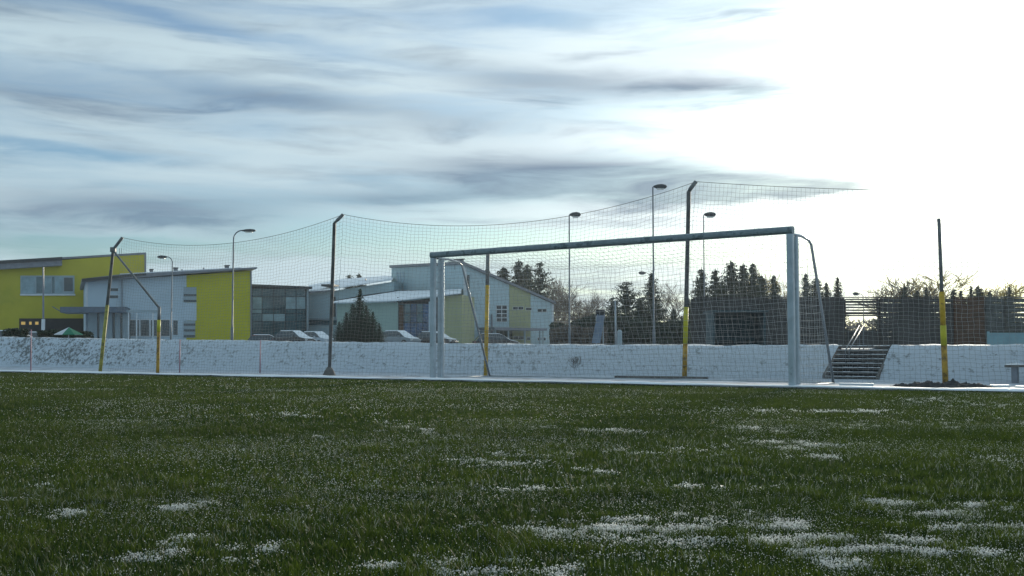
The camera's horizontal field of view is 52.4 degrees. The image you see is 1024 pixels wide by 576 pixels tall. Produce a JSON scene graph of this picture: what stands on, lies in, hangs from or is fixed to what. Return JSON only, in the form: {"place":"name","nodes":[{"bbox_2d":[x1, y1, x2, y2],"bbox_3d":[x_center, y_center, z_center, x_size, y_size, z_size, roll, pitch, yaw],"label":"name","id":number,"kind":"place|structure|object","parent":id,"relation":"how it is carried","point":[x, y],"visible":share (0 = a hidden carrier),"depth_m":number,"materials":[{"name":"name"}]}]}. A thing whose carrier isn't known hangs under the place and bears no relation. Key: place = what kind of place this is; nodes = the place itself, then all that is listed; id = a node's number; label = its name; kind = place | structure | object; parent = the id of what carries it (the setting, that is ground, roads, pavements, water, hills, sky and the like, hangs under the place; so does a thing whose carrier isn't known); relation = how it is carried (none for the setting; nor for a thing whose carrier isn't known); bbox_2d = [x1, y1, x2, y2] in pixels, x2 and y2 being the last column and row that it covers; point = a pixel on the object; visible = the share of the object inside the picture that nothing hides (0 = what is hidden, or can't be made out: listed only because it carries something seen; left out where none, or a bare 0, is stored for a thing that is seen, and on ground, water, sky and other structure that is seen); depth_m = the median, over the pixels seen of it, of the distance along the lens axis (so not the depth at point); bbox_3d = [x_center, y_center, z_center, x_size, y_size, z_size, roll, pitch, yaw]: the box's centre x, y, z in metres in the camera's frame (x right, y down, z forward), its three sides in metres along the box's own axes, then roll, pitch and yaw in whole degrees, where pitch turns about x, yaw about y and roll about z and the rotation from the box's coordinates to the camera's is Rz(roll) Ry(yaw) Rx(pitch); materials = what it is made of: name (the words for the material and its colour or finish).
{"place":"outdoors","nodes":[
{"label":"outdoors","id":0,"kind":"place"},
{"bbox_2d":[0,372,1023,575],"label":"turf pitch","id":1,"kind":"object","parent":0,"point":[543,565],"depth_m":4.96,"materials":[{"name":"green plant"}]},
{"bbox_2d":[0,373,1023,575],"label":"frost crumbs","id":2,"kind":"object","parent":1,"relation":"on","point":[987,553],"visible":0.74,"depth_m":3.77,"materials":[{"name":"white snow"}]},
{"bbox_2d":[0,366,1023,392],"bbox_3d":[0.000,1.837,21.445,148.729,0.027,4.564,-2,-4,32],"label":"track","id":3,"kind":"structure","parent":0,"point":[882,383],"depth_m":21.91,"materials":[{"name":"brown soil"}]},
{"bbox_2d":[30,330,31,372],"bbox_3d":[-12.252,1.619,26.535,0.045,1.119,0.030,0,-3,0],"label":"marker pole","id":4,"kind":"object","parent":3,"relation":"on","point":[31,352],"visible":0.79,"depth_m":26.53,"materials":[{"name":"red plastic"}]},
{"bbox_2d":[98,237,160,372],"bbox_3d":[-9.362,0.392,25.762,2.432,3.447,0.304,-2,-4,35],"label":"net end frame","id":5,"kind":"object","parent":3,"relation":"on","point":[113,250],"visible":0.93,"depth_m":26.24,"materials":[{"name":"yellow paint"}]},
{"bbox_2d":[323,214,343,375],"bbox_3d":[-3.898,0.171,22.736,0.462,3.614,0.314,0,-3,0],"label":"net pole","id":6,"kind":"object","parent":3,"relation":"on","point":[329,371],"visible":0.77,"depth_m":22.70,"materials":[{"name":"metal"}]},
{"bbox_2d":[484,254,489,375],"bbox_3d":[-0.547,0.546,22.590,0.132,2.769,0.085,0,-3,0],"label":"net pole","id":7,"kind":"object","parent":3,"relation":"on","point":[487,302],"visible":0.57,"depth_m":22.56,"materials":[{"name":"metal"}]},
{"bbox_2d":[0,370,1023,392],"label":"snow kerb","id":8,"kind":"structure","parent":3,"relation":"on","point":[675,383],"depth_m":18.11,"materials":[{"name":"white snow"}]},
{"bbox_2d":[0,337,1023,381],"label":"snow bank","id":9,"kind":"structure","parent":3,"relation":"on","point":[61,352],"depth_m":24.55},
{"bbox_2d":[877,297,953,345],"bbox_3d":[15.932,1.421,41.049,2.987,2.144,0.225,0,-3,0],"label":"wooden fence","id":10,"kind":"object","parent":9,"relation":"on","point":[893,325],"visible":0.77,"depth_m":40.98,"materials":[{"name":"grey wood"}]},
{"bbox_2d":[430,226,834,388],"bbox_3d":[1.932,0.482,19.227,7.621,2.572,2.002,-2,-4,37],"label":"football goal","id":11,"kind":"object","parent":3,"relation":"on","point":[793,301],"visible":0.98,"depth_m":18.59,"materials":[{"name":"metal"}]},
{"bbox_2d":[615,376,707,378],"bbox_3d":[2.926,1.774,20.489,1.867,0.075,0.120,-1,-4,23],"label":"edging board","id":12,"kind":"object","parent":3,"relation":"on","point":[666,377],"visible":0.51,"depth_m":20.41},
{"bbox_2d":[682,180,697,375],"bbox_3d":[3.524,-0.162,20.633,0.344,3.960,0.124,-1,-3,16],"label":"net pole","id":13,"kind":"object","parent":3,"relation":"on","point":[686,288],"visible":0.92,"depth_m":20.62,"materials":[{"name":"metal"}]},
{"bbox_2d":[108,181,1023,384],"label":"safety net","id":14,"kind":"object","parent":13,"relation":"hanging from","point":[712,289],"visible":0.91,"depth_m":21.22,"materials":[{"name":"fabric"}]},
{"bbox_2d":[839,383,873,385],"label":"kerb block","id":15,"kind":"structure","parent":3,"relation":"on","point":[856,384],"depth_m":16.09,"materials":[{"name":"white paint"}]},
{"bbox_2d":[822,325,891,379],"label":"outdoor steps","id":16,"kind":"structure","parent":3,"relation":"on","point":[865,372],"depth_m":20.19,"materials":[{"name":"grey concrete"}]},
{"bbox_2d":[879,378,1002,392],"bbox_3d":[6.506,1.466,15.752,1.822,0.204,1.101,-2,-4,30],"label":"soil heap","id":17,"kind":"object","parent":3,"relation":"on","point":[952,383],"visible":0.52,"depth_m":15.55,"materials":[{"name":"black soil"}]},
{"bbox_2d":[937,218,947,382],"bbox_3d":[7.186,0.231,17.378,0.120,2.800,0.095,0,-3,0],"label":"net pole","id":18,"kind":"object","parent":3,"relation":"on","point":[943,338],"visible":0.91,"depth_m":17.33,"materials":[{"name":"yellow metal"}]},
{"bbox_2d":[990,385,1009,387],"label":"kerb block","id":19,"kind":"structure","parent":3,"relation":"on","point":[1001,386],"depth_m":15.40,"materials":[{"name":"white paint"}]},
{"bbox_2d":[1004,363,1023,382],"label":"bench","id":20,"kind":"object","parent":3,"relation":"on","point":[1014,368],"visible":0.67,"depth_m":17.83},
{"bbox_2d":[0,0,1023,336],"label":"sky","id":21,"kind":"structure","parent":0,"point":[179,123],"materials":[{"name":"blue"}]},
{"bbox_3d":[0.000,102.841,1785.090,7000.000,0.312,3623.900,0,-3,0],"label":"snowy terrain","id":22,"kind":"structure","parent":0,"visible":0},
{"bbox_2d":[2,328,29,336],"bbox_3d":[-30.273,3.133,63.523,1.332,1.466,1.386,0,-3,0],"label":"hedge","id":23,"kind":"object","parent":22,"relation":"on","point":[16,332],"visible":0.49,"depth_m":63.06,"materials":[{"name":"green plant"}]},
{"bbox_2d":[41,267,44,329],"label":"flag pole","id":24,"kind":"object","parent":22,"relation":"on","point":[43,324],"visible":0.64,"depth_m":80.02,"materials":[{"name":"white metal"}]},
{"bbox_2d":[36,329,93,337],"bbox_3d":[-27.651,3.231,64.519,3.218,1.392,1.391,0,-3,0],"label":"hedge","id":25,"kind":"object","parent":22,"relation":"on","point":[52,332],"visible":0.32,"depth_m":64.04,"materials":[{"name":"green plant"}]},
{"bbox_2d":[54,327,82,337],"bbox_3d":[-25.517,2.819,59.937,1.550,1.126,1.550,1,-4,-22],"label":"parasol","id":26,"kind":"object","parent":22,"relation":"on","point":[68,331],"visible":0.92,"depth_m":59.49,"materials":[{"name":"green fabric"}]},
{"bbox_2d":[0,248,145,331],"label":"school block","id":27,"kind":"structure","parent":22,"relation":"on","point":[20,293],"depth_m":97.19,"materials":[{"name":"paint"}]},
{"bbox_2d":[20,276,74,295],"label":"window","id":28,"kind":"structure","parent":27,"relation":"in","point":[29,285],"depth_m":97.19,"materials":[{"name":"glass"}]},
{"bbox_2d":[51,306,157,338],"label":"entrance canopy","id":29,"kind":"object","parent":22,"relation":"on","point":[95,319],"visible":0.68,"depth_m":84.57,"materials":[{"name":"metal"}]},
{"bbox_2d":[157,255,172,338],"bbox_3d":[-18.364,0.729,55.049,0.846,4.936,0.320,0,-3,0],"label":"street lamp","id":30,"kind":"object","parent":22,"relation":"on","point":[161,257],"visible":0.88,"depth_m":55.04,"materials":[{"name":"grey metal"}]},
{"bbox_2d":[80,265,256,339],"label":"pale blue wing","id":31,"kind":"structure","parent":22,"relation":"on","point":[95,291],"depth_m":89.25,"materials":[{"name":"blue paint"}]},
{"bbox_2d":[131,319,169,336],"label":"window","id":32,"kind":"structure","parent":31,"relation":"in","point":[165,326],"depth_m":87.99,"materials":[{"name":"grey glass"}]},
{"bbox_2d":[173,320,177,334],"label":"window","id":33,"kind":"structure","parent":31,"relation":"in","point":[175,326],"depth_m":88.86,"materials":[{"name":"grey glass"}]},
{"bbox_2d":[230,229,255,339],"bbox_3d":[-14.219,0.028,55.090,1.250,6.341,0.320,0,-3,0],"label":"street lamp","id":34,"kind":"object","parent":22,"relation":"on","point":[247,231],"visible":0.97,"depth_m":55.10,"materials":[{"name":"grey metal"}]},
{"bbox_2d":[248,334,272,340],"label":"parked car","id":35,"kind":"object","parent":22,"relation":"on","point":[257,336],"visible":0.14,"depth_m":85.30,"materials":[{"name":"grey paint"}]},
{"bbox_2d":[252,284,310,335],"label":"glass link","id":36,"kind":"object","parent":22,"relation":"on","point":[268,315],"visible":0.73,"depth_m":96.47,"materials":[{"name":"glass"}]},
{"bbox_2d":[272,330,316,340],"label":"parked car","id":37,"kind":"object","parent":22,"relation":"on","point":[297,336],"visible":0.62,"depth_m":79.47,"materials":[{"name":"paint"}]},
{"bbox_2d":[303,331,334,341],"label":"parked car","id":38,"kind":"object","parent":22,"relation":"on","point":[324,336],"visible":0.45,"depth_m":83.28,"materials":[{"name":"paint"}]},
{"bbox_2d":[328,322,345,341],"bbox_3d":[-10.174,2.812,60.913,1.255,1.776,1.366,0,-3,-6],"label":"green spruce","id":39,"kind":"object","parent":22,"relation":"on","point":[338,334],"visible":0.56,"depth_m":60.90,"materials":[{"name":"green plant"}]},
{"bbox_2d":[332,312,361,341],"bbox_3d":[-9.832,2.576,61.376,1.879,2.342,2.045,3,-4,-38],"label":"green spruce","id":40,"kind":"object","parent":22,"relation":"on","point":[345,330],"visible":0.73,"depth_m":61.36,"materials":[{"name":"green plant"}]},
{"bbox_2d":[341,303,359,340],"bbox_3d":[-9.671,2.362,62.533,2.078,2.943,2.262,0,-3,-1],"label":"green spruce","id":41,"kind":"object","parent":22,"relation":"on","point":[354,316],"visible":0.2,"depth_m":62.56,"materials":[{"name":"green plant"}]},
{"bbox_2d":[342,289,377,341],"bbox_3d":[-8.978,1.925,62.088,2.581,3.828,2.809,2,-4,-30],"label":"green spruce","id":42,"kind":"object","parent":22,"relation":"on","point":[360,321],"visible":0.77,"depth_m":61.81,"materials":[{"name":"green plant"}]},
{"bbox_2d":[361,311,386,342],"bbox_3d":[-8.185,2.565,61.626,1.769,2.395,1.925,2,-4,-36],"label":"green spruce","id":43,"kind":"object","parent":22,"relation":"on","point":[372,328],"visible":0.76,"depth_m":61.45,"materials":[{"name":"green plant"}]},
{"bbox_2d":[370,323,385,341],"bbox_3d":[-7.826,2.866,61.084,1.293,1.682,1.188,-3,-5,45],"label":"green spruce","id":44,"kind":"object","parent":22,"relation":"on","point":[379,331],"visible":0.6,"depth_m":61.10,"materials":[{"name":"green plant"}]},
{"bbox_2d":[382,330,420,342],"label":"parked car","id":45,"kind":"object","parent":22,"relation":"on","point":[402,334],"visible":0.73,"depth_m":79.35,"materials":[{"name":"grey paint"}]},
{"bbox_2d":[309,259,555,344],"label":"sports hall","id":46,"kind":"structure","parent":22,"relation":"on","point":[404,319],"depth_m":94.12,"materials":[{"name":"grey"}]},
{"bbox_2d":[309,320,336,324],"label":"window","id":47,"kind":"structure","parent":46,"relation":"in","point":[311,322],"depth_m":100.60,"materials":[{"name":"grey glass"}]},
{"bbox_2d":[496,305,506,321],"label":"window","id":48,"kind":"structure","parent":46,"relation":"in","point":[502,314],"depth_m":94.20,"materials":[{"name":"white glass"}]},
{"bbox_2d":[416,331,458,342],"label":"parked car","id":49,"kind":"object","parent":22,"relation":"on","point":[423,334],"visible":0.42,"depth_m":81.54,"materials":[{"name":"paint"}]},
{"bbox_2d":[472,333,519,343],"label":"parked car","id":50,"kind":"object","parent":22,"relation":"on","point":[498,338],"visible":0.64,"depth_m":79.34,"materials":[{"name":"paint"}]},
{"bbox_2d":[496,268,512,280],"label":"spruce tree","id":51,"kind":"object","parent":22,"relation":"on","point":[503,273],"visible":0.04,"depth_m":122.06,"materials":[{"name":"green plant"}]},
{"bbox_2d":[509,258,531,287],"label":"spruce tree","id":52,"kind":"object","parent":22,"relation":"on","point":[519,267],"visible":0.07,"depth_m":123.96,"materials":[{"name":"green plant"}]},
{"bbox_2d":[514,266,541,293],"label":"spruce tree","id":53,"kind":"object","parent":22,"relation":"on","point":[527,270],"visible":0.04,"depth_m":126.10,"materials":[{"name":"green plant"}]},
{"bbox_2d":[520,262,563,322],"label":"spruce tree","id":54,"kind":"object","parent":22,"relation":"on","point":[542,285],"visible":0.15,"depth_m":117.94,"materials":[{"name":"green plant"}]},
{"bbox_2d":[542,280,584,324],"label":"bare tree","id":55,"kind":"object","parent":22,"relation":"on","point":[557,295],"visible":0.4,"depth_m":110.84,"materials":[{"name":"brown plant"}]},
{"bbox_2d":[551,281,589,322],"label":"bare tree","id":56,"kind":"object","parent":22,"relation":"on","point":[575,303],"visible":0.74,"depth_m":99.45,"materials":[{"name":"brown plant"}]},
{"bbox_2d":[568,212,580,343],"bbox_3d":[3.490,-0.451,58.122,0.727,7.644,0.320,0,-3,0],"label":"street lamp","id":57,"kind":"object","parent":22,"relation":"on","point":[575,216],"visible":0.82,"depth_m":58.13,"materials":[{"name":"grey metal"}]},
{"bbox_2d":[562,300,607,320],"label":"bare tree","id":58,"kind":"object","parent":22,"relation":"on","point":[586,312],"visible":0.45,"depth_m":85.69,"materials":[{"name":"brown plant"}]},
{"bbox_2d":[568,286,610,315],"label":"bare tree","id":59,"kind":"object","parent":22,"relation":"on","point":[598,298],"visible":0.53,"depth_m":100.20,"materials":[{"name":"brown plant"}]},
{"bbox_2d":[592,309,604,343],"bbox_3d":[4.374,2.049,52.133,0.584,1.966,1.315,-1,-3,15],"label":"playground slide","id":60,"kind":"object","parent":22,"relation":"on","point":[598,325],"visible":0.73,"depth_m":51.98,"materials":[{"name":"blue plastic"}]},
{"bbox_2d":[602,297,627,318],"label":"spruce tree","id":61,"kind":"object","parent":22,"relation":"on","point":[611,310],"visible":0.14,"depth_m":71.87,"materials":[{"name":"green plant"}]},
{"bbox_2d":[614,301,616,344],"bbox_3d":[4.981,1.760,49.981,0.119,2.295,0.111,0,-3,0],"label":"grey post","id":62,"kind":"object","parent":22,"relation":"on","point":[615,323],"visible":0.65,"depth_m":49.94,"materials":[{"name":"metal"}]},
{"bbox_2d":[617,330,621,344],"bbox_3d":[5.216,2.479,50.441,0.228,0.911,0.240,0,-3,0],"label":"bollard","id":63,"kind":"object","parent":22,"relation":"on","point":[619,337],"visible":0.71,"depth_m":50.35,"materials":[{"name":"metal"}]},
{"bbox_2d":[549,315,690,344],"bbox_3d":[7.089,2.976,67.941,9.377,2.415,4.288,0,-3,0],"label":"undergrowth","id":64,"kind":"object","parent":22,"relation":"on","point":[667,328],"visible":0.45,"depth_m":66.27,"materials":[{"name":"green plant"}]},
{"bbox_2d":[600,282,662,321],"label":"spruce tree","id":65,"kind":"object","parent":22,"relation":"on","point":[629,299],"visible":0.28,"depth_m":74.90,"materials":[{"name":"green plant"}]},
{"bbox_2d":[631,297,650,320],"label":"spruce tree","id":66,"kind":"object","parent":22,"relation":"on","point":[639,308],"visible":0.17,"depth_m":75.86,"materials":[{"name":"green plant"}]},
{"bbox_2d":[641,272,670,322],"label":"spruce tree","id":67,"kind":"object","parent":22,"relation":"on","point":[650,294],"visible":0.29,"depth_m":77.86,"materials":[{"name":"green plant"}]},
{"bbox_2d":[652,184,666,342],"bbox_3d":[8.535,-1.282,60.173,0.902,9.541,0.320,0,-3,0],"label":"street lamp","id":68,"kind":"object","parent":22,"relation":"on","point":[660,186],"visible":0.93,"depth_m":60.23,"materials":[{"name":"grey metal"}]},
{"bbox_2d":[658,280,682,320],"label":"bare tree","id":69,"kind":"object","parent":22,"relation":"on","point":[671,307],"visible":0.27,"depth_m":111.99,"materials":[{"name":"brown plant"}]},
{"bbox_2d":[666,308,679,321],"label":"spruce tree","id":70,"kind":"object","parent":22,"relation":"on","point":[673,313],"visible":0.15,"depth_m":73.93,"materials":[{"name":"green plant"}]},
{"bbox_2d":[657,287,690,321],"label":"bare tree","id":71,"kind":"object","parent":22,"relation":"on","point":[668,298],"visible":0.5,"depth_m":109.43,"materials":[{"name":"brown plant"}]},
{"bbox_2d":[680,297,690,339],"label":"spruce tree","id":72,"kind":"object","parent":22,"relation":"on","point":[689,311],"visible":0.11,"depth_m":69.95,"materials":[{"name":"green plant"}]},
{"bbox_2d":[681,266,713,317],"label":"spruce tree","id":73,"kind":"object","parent":22,"relation":"on","point":[700,282],"visible":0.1,"depth_m":80.00,"materials":[{"name":"green plant"}]},
{"bbox_2d":[703,212,715,324],"bbox_3d":[11.800,-0.483,62.131,0.803,8.170,0.320,0,-3,0],"label":"street lamp","id":74,"kind":"object","parent":22,"relation":"on","point":[712,214],"visible":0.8,"depth_m":62.22,"materials":[{"name":"grey metal"}]},
{"bbox_2d":[707,269,726,296],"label":"spruce tree","id":75,"kind":"object","parent":22,"relation":"on","point":[715,273],"visible":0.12,"depth_m":83.96,"materials":[{"name":"green plant"}]},
{"bbox_2d":[711,261,745,307],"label":"spruce tree","id":76,"kind":"object","parent":22,"relation":"on","point":[732,291],"visible":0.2,"depth_m":81.97,"materials":[{"name":"green plant"}]},
{"bbox_2d":[703,310,768,345],"bbox_3d":[8.094,1.562,37.723,2.003,1.460,1.700,0,-3,0],"label":"team shelter","id":77,"kind":"object","parent":22,"relation":"on","point":[759,335],"visible":0.66,"depth_m":38.42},
{"bbox_2d":[736,263,750,296],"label":"spruce tree","id":78,"kind":"object","parent":22,"relation":"on","point":[745,277],"visible":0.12,"depth_m":84.00,"materials":[{"name":"green plant"}]},
{"bbox_2d":[560,313,946,336],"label":"distant woods","id":79,"kind":"object","parent":22,"relation":"on","point":[852,326],"visible":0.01,"depth_m":197.96,"materials":[{"name":"green plant"}]},
{"bbox_2d":[739,262,771,306],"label":"spruce tree","id":80,"kind":"object","parent":22,"relation":"on","point":[754,283],"visible":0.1,"depth_m":79.97,"materials":[{"name":"green plant"}]},
{"bbox_2d":[757,274,769,296],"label":"spruce tree","id":81,"kind":"object","parent":22,"relation":"on","point":[763,280],"visible":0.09,"depth_m":85.95,"materials":[{"name":"green plant"}]},
{"bbox_2d":[691,297,845,345],"bbox_3d":[10.107,1.426,41.048,6.072,2.156,0.225,0,-3,0],"label":"wooden fence","id":82,"kind":"object","parent":22,"relation":"on","point":[836,314],"visible":0.47,"depth_m":41.00,"materials":[{"name":"grey wood"}]},
{"bbox_2d":[844,297,878,316],"bbox_3d":[13.791,0.747,41.087,1.412,0.794,0.225,0,-3,0],"label":"wooden fence","id":83,"kind":"object","parent":82,"relation":"attached to","point":[877,309],"visible":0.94,"depth_m":41.01,"materials":[{"name":"wood"}]},
{"bbox_2d":[766,274,786,334],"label":"spruce tree","id":84,"kind":"object","parent":22,"relation":"on","point":[777,286],"visible":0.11,"depth_m":80.02,"materials":[{"name":"green plant"}]},
{"bbox_2d":[766,277,822,333],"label":"bare tree","id":85,"kind":"object","parent":22,"relation":"on","point":[784,291],"visible":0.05,"depth_m":108.27,"materials":[{"name":"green plant"}]},
{"bbox_2d":[799,271,815,318],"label":"spruce tree","id":86,"kind":"object","parent":22,"relation":"on","point":[808,285],"visible":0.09,"depth_m":82.03,"materials":[{"name":"green plant"}]},
{"bbox_2d":[810,279,824,327],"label":"spruce tree","id":87,"kind":"object","parent":22,"relation":"on","point":[813,282],"visible":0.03,"depth_m":83.96,"materials":[{"name":"green plant"}]},
{"bbox_2d":[821,282,832,328],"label":"spruce tree","id":88,"kind":"object","parent":22,"relation":"on","point":[826,287],"visible":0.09,"depth_m":82.04,"materials":[{"name":"green plant"}]},
{"bbox_2d":[827,275,851,336],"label":"spruce tree","id":89,"kind":"object","parent":22,"relation":"on","point":[837,284],"visible":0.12,"depth_m":80.02,"materials":[{"name":"green plant"}]},
{"bbox_2d":[846,331,878,345],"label":"gate panel","id":90,"kind":"structure","parent":22,"relation":"on","point":[869,338],"depth_m":40.96,"materials":[{"name":"grey metal"}]},
{"bbox_2d":[896,286,912,336],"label":"spruce tree","id":91,"kind":"object","parent":22,"relation":"on","point":[905,292],"visible":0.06,"depth_m":88.08,"materials":[{"name":"green plant"}]},
{"bbox_2d":[851,278,959,336],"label":"bare tree","id":92,"kind":"object","parent":22,"relation":"on","point":[900,289],"visible":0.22,"depth_m":93.15,"materials":[{"name":"brown plant"}]},
{"bbox_2d":[866,268,977,312],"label":"bare tree","id":93,"kind":"object","parent":22,"relation":"on","point":[931,280],"visible":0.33,"depth_m":95.83,"materials":[{"name":"brown plant"}]},
{"bbox_2d":[923,285,931,317],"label":"spruce tree","id":94,"kind":"object","parent":22,"relation":"on","point":[926,293],"visible":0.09,"depth_m":88.02,"materials":[{"name":"green plant"}]},
{"bbox_2d":[867,312,1023,336],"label":"undergrowth","id":95,"kind":"object","parent":22,"relation":"on","point":[932,317],"visible":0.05,"depth_m":79.79,"materials":[{"name":"green plant"}]},
{"bbox_2d":[953,297,985,344],"bbox_3d":[18.010,1.421,41.049,1.286,2.144,0.225,0,-3,0],"label":"wooden fence","id":96,"kind":"object","parent":22,"relation":"on","point":[973,303],"visible":0.81,"depth_m":40.98,"materials":[{"name":"wood"}]},
{"bbox_2d":[922,278,1023,307],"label":"bare tree","id":97,"kind":"object","parent":22,"relation":"on","point":[1003,290],"visible":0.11,"depth_m":98.97,"materials":[{"name":"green plant"}]},
{"bbox_2d":[967,286,980,312],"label":"spruce tree","id":98,"kind":"object","parent":22,"relation":"on","point":[970,293],"visible":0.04,"depth_m":88.07,"materials":[{"name":"green plant"}]},
{"bbox_2d":[972,285,985,312],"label":"spruce tree","id":99,"kind":"object","parent":22,"relation":"on","point":[977,291],"visible":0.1,"depth_m":88.03,"materials":[{"name":"green plant"}]},
{"bbox_2d":[984,297,1004,343],"bbox_3d":[19.018,1.421,41.049,0.846,2.144,0.225,0,-3,0],"label":"wooden fence","id":100,"kind":"object","parent":22,"relation":"on","point":[999,318],"visible":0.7,"depth_m":41.00,"materials":[{"name":"grey wood"}]},
{"bbox_2d":[987,331,1023,344],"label":"dugout board","id":101,"kind":"object","parent":22,"relation":"on","point":[995,339],"visible":0.63,"depth_m":35.93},
{"bbox_2d":[993,285,1023,331],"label":"bare tree","id":102,"kind":"object","parent":22,"relation":"on","point":[1001,295],"visible":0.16,"depth_m":95.59,"materials":[{"name":"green plant"}]},
{"bbox_2d":[999,287,1018,331],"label":"spruce tree","id":103,"kind":"object","parent":22,"relation":"on","point":[1008,292],"visible":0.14,"depth_m":88.04,"materials":[{"name":"green plant"}]},
{"bbox_2d":[1004,297,1023,332],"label":"wooden fence","id":104,"kind":"object","parent":22,"relation":"on","point":[1013,315],"visible":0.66,"depth_m":41.00,"materials":[{"name":"wood"}]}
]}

